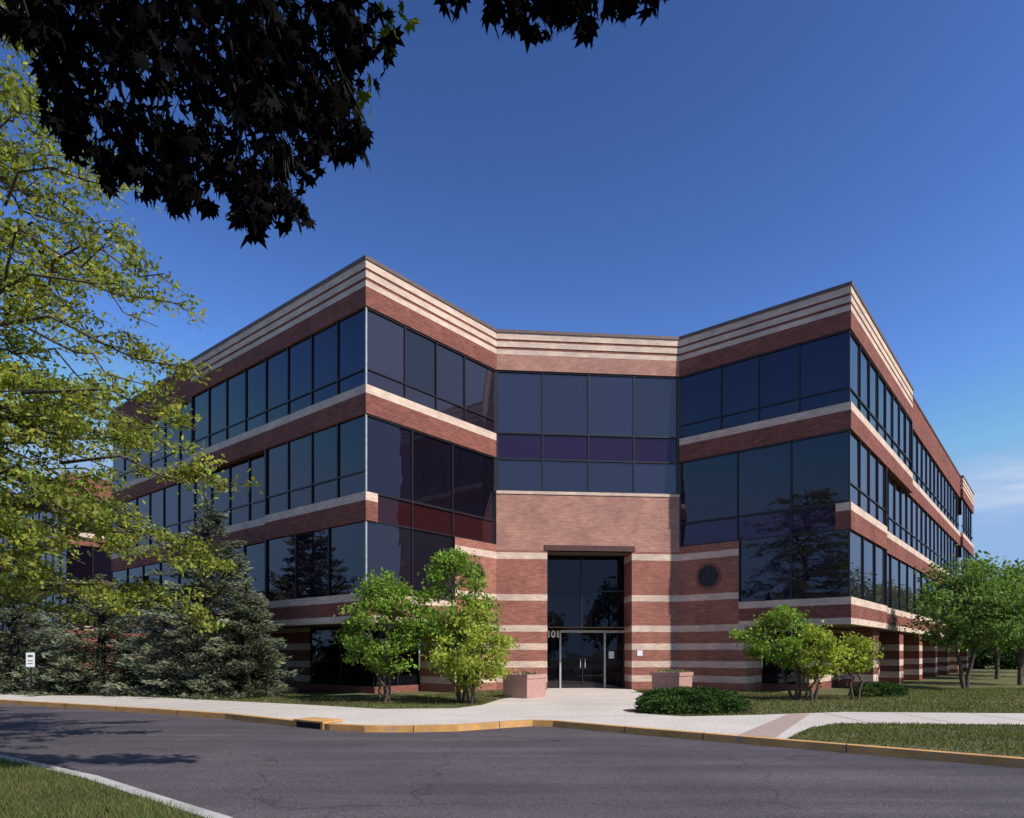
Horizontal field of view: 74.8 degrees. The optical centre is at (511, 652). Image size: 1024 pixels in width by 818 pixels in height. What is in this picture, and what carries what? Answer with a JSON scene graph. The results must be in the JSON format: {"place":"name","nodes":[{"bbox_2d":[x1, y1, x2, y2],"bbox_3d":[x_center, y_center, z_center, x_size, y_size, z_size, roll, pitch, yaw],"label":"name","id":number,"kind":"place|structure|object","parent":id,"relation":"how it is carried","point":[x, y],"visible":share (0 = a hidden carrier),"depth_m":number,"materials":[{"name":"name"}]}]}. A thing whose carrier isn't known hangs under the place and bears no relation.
{"place":"outdoors","nodes":[
{"label":"outdoors","id":0,"kind":"place"},
{"bbox_2d":[0,756,213,817],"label":"island lawn","id":1,"kind":"structure","parent":0,"point":[73,800],"depth_m":6.84,"materials":[{"name":"green plant"}]},
{"bbox_2d":[0,0,262,632],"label":"pin oak tree","id":2,"kind":"object","parent":1,"relation":"on","point":[33,418],"visible":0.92,"depth_m":10.61,"materials":[{"name":"green plant"}]},
{"bbox_2d":[0,0,668,248],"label":"maple tree","id":3,"kind":"object","parent":1,"relation":"on","point":[255,86],"visible":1,"depth_m":5.41,"materials":[{"name":"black plant"}]},
{"bbox_2d":[0,704,1023,817],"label":"road","id":4,"kind":"structure","parent":0,"point":[237,768],"depth_m":9.05,"materials":[{"name":"grey asphalt"}]},
{"bbox_2d":[0,754,232,817],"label":"island kerb","id":5,"kind":"structure","parent":4,"relation":"on","point":[132,789],"depth_m":7.23,"materials":[{"name":"grey concrete"}]},
{"bbox_2d":[0,699,1023,767],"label":"road kerb","id":6,"kind":"structure","parent":4,"relation":"on","point":[982,759],"depth_m":13.60,"materials":[{"name":"yellow paint"}]},
{"bbox_2d":[293,717,343,729],"bbox_3d":[-4.197,1.540,14.560,0.988,0.180,0.580,0,0,36],"label":"storm drain inlet","id":7,"kind":"object","parent":6,"relation":"on","point":[315,722],"visible":0.88,"depth_m":14.37,"materials":[{"name":"yellow paint"}]},
{"bbox_2d":[0,687,1023,738],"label":"concrete walk","id":8,"kind":"structure","parent":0,"point":[614,703],"depth_m":16.46,"materials":[{"name":"beige concrete"}]},
{"bbox_2d":[26,653,34,691],"bbox_3d":[-16.800,0.760,23.391,0.300,1.520,0.058,0,0,0],"label":"parking sign","id":9,"kind":"object","parent":8,"relation":"on","point":[30,660],"visible":0.9,"depth_m":23.36,"materials":[{"name":"white metal"}]},
{"bbox_2d":[502,670,546,698],"bbox_3d":[0.420,1.040,22.500,1.082,0.919,1.082,0,0,40],"label":"concrete planter","id":10,"kind":"object","parent":8,"relation":"on","point":[527,685],"visible":0.99,"depth_m":22.14,"materials":[{"name":"concrete"}]},
{"bbox_2d":[40,694,1022,722],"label":"walk joints","id":11,"kind":"object","parent":8,"relation":"on","point":[547,716],"visible":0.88,"depth_m":18.89,"materials":[{"name":"grey concrete"}]},
{"bbox_2d":[739,714,808,737],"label":"paver ramp","id":12,"kind":"structure","parent":8,"relation":"on","point":[776,727],"depth_m":13.52,"materials":[{"name":"pink concrete"}]},
{"bbox_2d":[0,657,1023,756],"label":"lawn","id":13,"kind":"structure","parent":0,"point":[982,678],"depth_m":21.43,"materials":[{"name":"green plant"}]},
{"bbox_2d":[0,472,144,672],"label":"brick office wing","id":14,"kind":"structure","parent":13,"relation":"on","point":[96,562],"depth_m":49.45,"materials":[{"name":"brown brick"}]},
{"bbox_2d":[32,689,331,695],"bbox_3d":[-13.000,1.494,25.400,12.290,0.001,4.917,0,0,0],"label":"mulch bed","id":15,"kind":"object","parent":13,"relation":"on","point":[298,691],"visible":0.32,"depth_m":24.77,"materials":[{"name":"brown wood"}]},
{"bbox_2d":[0,591,93,694],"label":"spruce tree","id":16,"kind":"object","parent":15,"relation":"on","point":[14,656],"visible":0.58,"depth_m":25.51,"materials":[{"name":"green plant"}]},
{"bbox_2d":[1,573,178,695],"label":"spruce tree","id":17,"kind":"object","parent":15,"relation":"on","point":[76,657],"visible":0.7,"depth_m":24.61,"materials":[{"name":"green plant"}]},
{"bbox_2d":[101,497,302,699],"bbox_3d":[-11.265,-1.934,24.358,6.404,7.349,6.984,0,0,0],"label":"spruce tree","id":18,"kind":"object","parent":15,"relation":"on","point":[169,666],"visible":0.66,"depth_m":23.41,"materials":[{"name":"green plant"}]},
{"bbox_2d":[181,581,303,699],"bbox_3d":[-9.101,-0.464,23.269,4.011,4.092,4.204,0,0,0],"label":"spruce tree","id":19,"kind":"object","parent":15,"relation":"on","point":[264,655],"visible":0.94,"depth_m":22.70,"materials":[{"name":"green plant"}]},
{"bbox_2d":[23,689,508,708],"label":"grass","id":20,"kind":"structure","parent":13,"relation":"on","point":[300,699],"depth_m":20.97,"materials":[{"name":"green plant"}]},
{"bbox_2d":[301,700,397,703],"bbox_3d":[-4.900,1.494,20.200,3.072,0.001,1.639,0,0,0],"label":"mulch bed","id":21,"kind":"object","parent":13,"relation":"on","point":[349,701],"visible":0.48,"depth_m":20.05,"materials":[{"name":"brown wood"}]},
{"bbox_2d":[331,567,451,701],"bbox_3d":[-3.871,-0.519,20.411,3.234,4.174,3.695,0,0,-36],"label":"ornamental tree","id":22,"kind":"object","parent":13,"relation":"on","point":[385,590],"visible":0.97,"depth_m":19.88,"materials":[{"name":"green plant"}]},
{"bbox_2d":[393,545,503,700],"bbox_3d":[-1.863,-0.877,20.485,3.367,4.892,3.211,0,0,0],"label":"ornamental tree","id":23,"kind":"object","parent":13,"relation":"on","point":[456,558],"visible":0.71,"depth_m":20.24,"materials":[{"name":"green plant"}]},
{"bbox_2d":[420,697,491,701],"bbox_3d":[-1.800,1.494,21.400,2.458,0.001,2.049,0,0,0],"label":"mulch bed","id":24,"kind":"object","parent":13,"relation":"on","point":[453,699],"visible":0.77,"depth_m":21.33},
{"bbox_2d":[420,597,529,703],"bbox_3d":[-1.363,-0.045,19.774,3.052,3.230,2.898,0,0,-26],"label":"ornamental tree","id":25,"kind":"object","parent":13,"relation":"on","point":[467,673],"visible":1,"depth_m":19.33,"materials":[{"name":"green plant"}]},
{"bbox_2d":[110,255,973,693],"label":"brick walls","id":26,"kind":"structure","parent":13,"relation":"on","point":[676,617],"depth_m":26.79,"materials":[{"name":"brick"}]},
{"bbox_2d":[468,560,484,585],"bbox_3d":[-1.385,-3.030,25.800,0.030,1.080,1.080,0,0,40],"label":"round window","id":27,"kind":"structure","parent":26,"relation":"attached to","point":[481,565],"depth_m":25.95,"materials":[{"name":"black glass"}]},
{"bbox_2d":[113,308,972,687],"bbox_3d":[11.382,-4.905,34.748,61.683,12.770,21.837,0,0,-18],"label":"window glass","id":28,"kind":"object","parent":26,"relation":"attached to","point":[561,404],"visible":0.76,"depth_m":25.75,"materials":[{"name":"glass"}]},
{"bbox_2d":[116,306,972,685],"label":"window mullions","id":29,"kind":"object","parent":26,"relation":"attached to","point":[966,526],"depth_m":26.48,"materials":[{"name":"black metal"}]},
{"bbox_2d":[548,630,558,637],"bbox_3d":[1.728,-0.776,28.062,0.443,0.304,0.024,0,0,-5],"label":"street number","id":30,"kind":"object","parent":26,"relation":"attached to","point":[552,636],"visible":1,"depth_m":28.05,"materials":[{"name":"white paint"}]},
{"bbox_2d":[547,630,624,687],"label":"entrance doors","id":31,"kind":"structure","parent":26,"relation":"attached to","point":[552,684],"depth_m":28.28,"materials":[{"name":"metal"}]},
{"bbox_2d":[637,650,642,655],"bbox_3d":[5.199,0.025,27.241,0.250,0.250,0.020,0,0,-5],"label":"wall plate","id":32,"kind":"object","parent":26,"relation":"attached to","point":[639,652],"depth_m":27.23,"materials":[{"name":"metal"}]},
{"bbox_2d":[696,563,721,589],"bbox_3d":[7.793,-3.030,26.591,1.080,1.080,0.030,0,0,40],"label":"round window","id":33,"kind":"structure","parent":26,"relation":"attached to","point":[708,576],"depth_m":26.60,"materials":[{"name":"black glass"}]},
{"bbox_2d":[651,669,692,689],"bbox_3d":[5.950,1.040,24.900,1.154,0.921,1.154,0,0,40],"label":"concrete planter","id":34,"kind":"object","parent":13,"relation":"on","point":[668,678],"visible":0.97,"depth_m":24.53,"materials":[{"name":"concrete"}]},
{"bbox_2d":[624,708,757,713],"bbox_3d":[4.600,1.488,17.100,3.482,0.001,1.946,0,0,0],"label":"mulch bed","id":35,"kind":"object","parent":13,"relation":"on","point":[633,710],"visible":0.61,"depth_m":16.93,"materials":[{"name":"brown wood"}]},
{"bbox_2d":[634,685,752,714],"bbox_3d":[4.532,1.162,16.866,3.021,0.717,1.784,0,0,0],"label":"juniper bush","id":36,"kind":"object","parent":35,"relation":"on","point":[680,697],"visible":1,"depth_m":16.38,"materials":[{"name":"green plant"}]},
{"bbox_2d":[743,694,868,699],"bbox_3d":[9.300,1.494,22.600,5.735,0.001,2.663,0,0,0],"label":"mulch bed","id":37,"kind":"object","parent":13,"relation":"on","point":[744,696],"visible":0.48,"depth_m":22.79,"materials":[{"name":"brown wood"}]},
{"bbox_2d":[728,604,817,699],"bbox_3d":[8.436,0.009,21.282,2.959,3.112,2.714,0,0,0],"label":"ornamental tree","id":38,"kind":"object","parent":37,"relation":"on","point":[786,616],"visible":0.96,"depth_m":21.20,"materials":[{"name":"green plant"}]},
{"bbox_2d":[794,620,857,700],"bbox_3d":[9.576,0.279,20.720,1.911,2.590,1.996,0,0,0],"label":"ornamental tree","id":39,"kind":"object","parent":13,"relation":"on","point":[827,648],"visible":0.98,"depth_m":20.56,"materials":[{"name":"green plant"}]},
{"bbox_2d":[633,687,1023,714],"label":"grass","id":40,"kind":"structure","parent":13,"relation":"on","point":[979,698],"depth_m":20.03,"materials":[{"name":"green plant"}]},
{"bbox_2d":[680,713,1023,756],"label":"grass","id":41,"kind":"structure","parent":13,"relation":"on","point":[869,730],"depth_m":12.02,"materials":[{"name":"green plant"}]},
{"bbox_2d":[832,631,884,699],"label":"ornamental tree","id":42,"kind":"object","parent":13,"relation":"on","point":[864,645],"visible":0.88,"depth_m":21.11,"materials":[{"name":"green plant"}]},
{"bbox_2d":[848,680,909,696],"bbox_3d":[12.627,1.238,23.005,2.054,0.564,1.208,0,0,0],"label":"juniper bush","id":43,"kind":"object","parent":13,"relation":"on","point":[895,689],"visible":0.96,"depth_m":22.75,"materials":[{"name":"green plant"}]},
{"bbox_2d":[892,544,1023,688],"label":"lawn tree","id":44,"kind":"object","parent":13,"relation":"on","point":[981,604],"visible":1,"depth_m":27.12,"materials":[{"name":"green plant"}]},
{"bbox_2d":[939,576,1019,678],"bbox_3d":[28.042,-1.555,37.871,6.259,6.225,6.162,0,0,0],"label":"lawn tree","id":45,"kind":"object","parent":13,"relation":"on","point":[997,665],"visible":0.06,"depth_m":37.95,"materials":[{"name":"green plant"}]},
{"bbox_2d":[950,558,1023,684],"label":"lawn tree","id":46,"kind":"object","parent":13,"relation":"on","point":[1015,571],"visible":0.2,"depth_m":30.88,"materials":[{"name":"green plant"}]},
{"bbox_2d":[968,644,1018,669],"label":"distant shrubs","id":47,"kind":"object","parent":13,"relation":"on","point":[983,659],"visible":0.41,"depth_m":60.58,"materials":[{"name":"green plant"}]},
{"bbox_2d":[992,645,1023,676],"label":"lawn tree","id":48,"kind":"object","parent":13,"relation":"on","point":[1019,651],"depth_m":42.05,"materials":[{"name":"green plant"}]},
{"bbox_2d":[0,0,1023,652],"label":"sky","id":49,"kind":"structure","parent":0,"point":[706,163],"materials":[{"name":"blue"}]}
]}

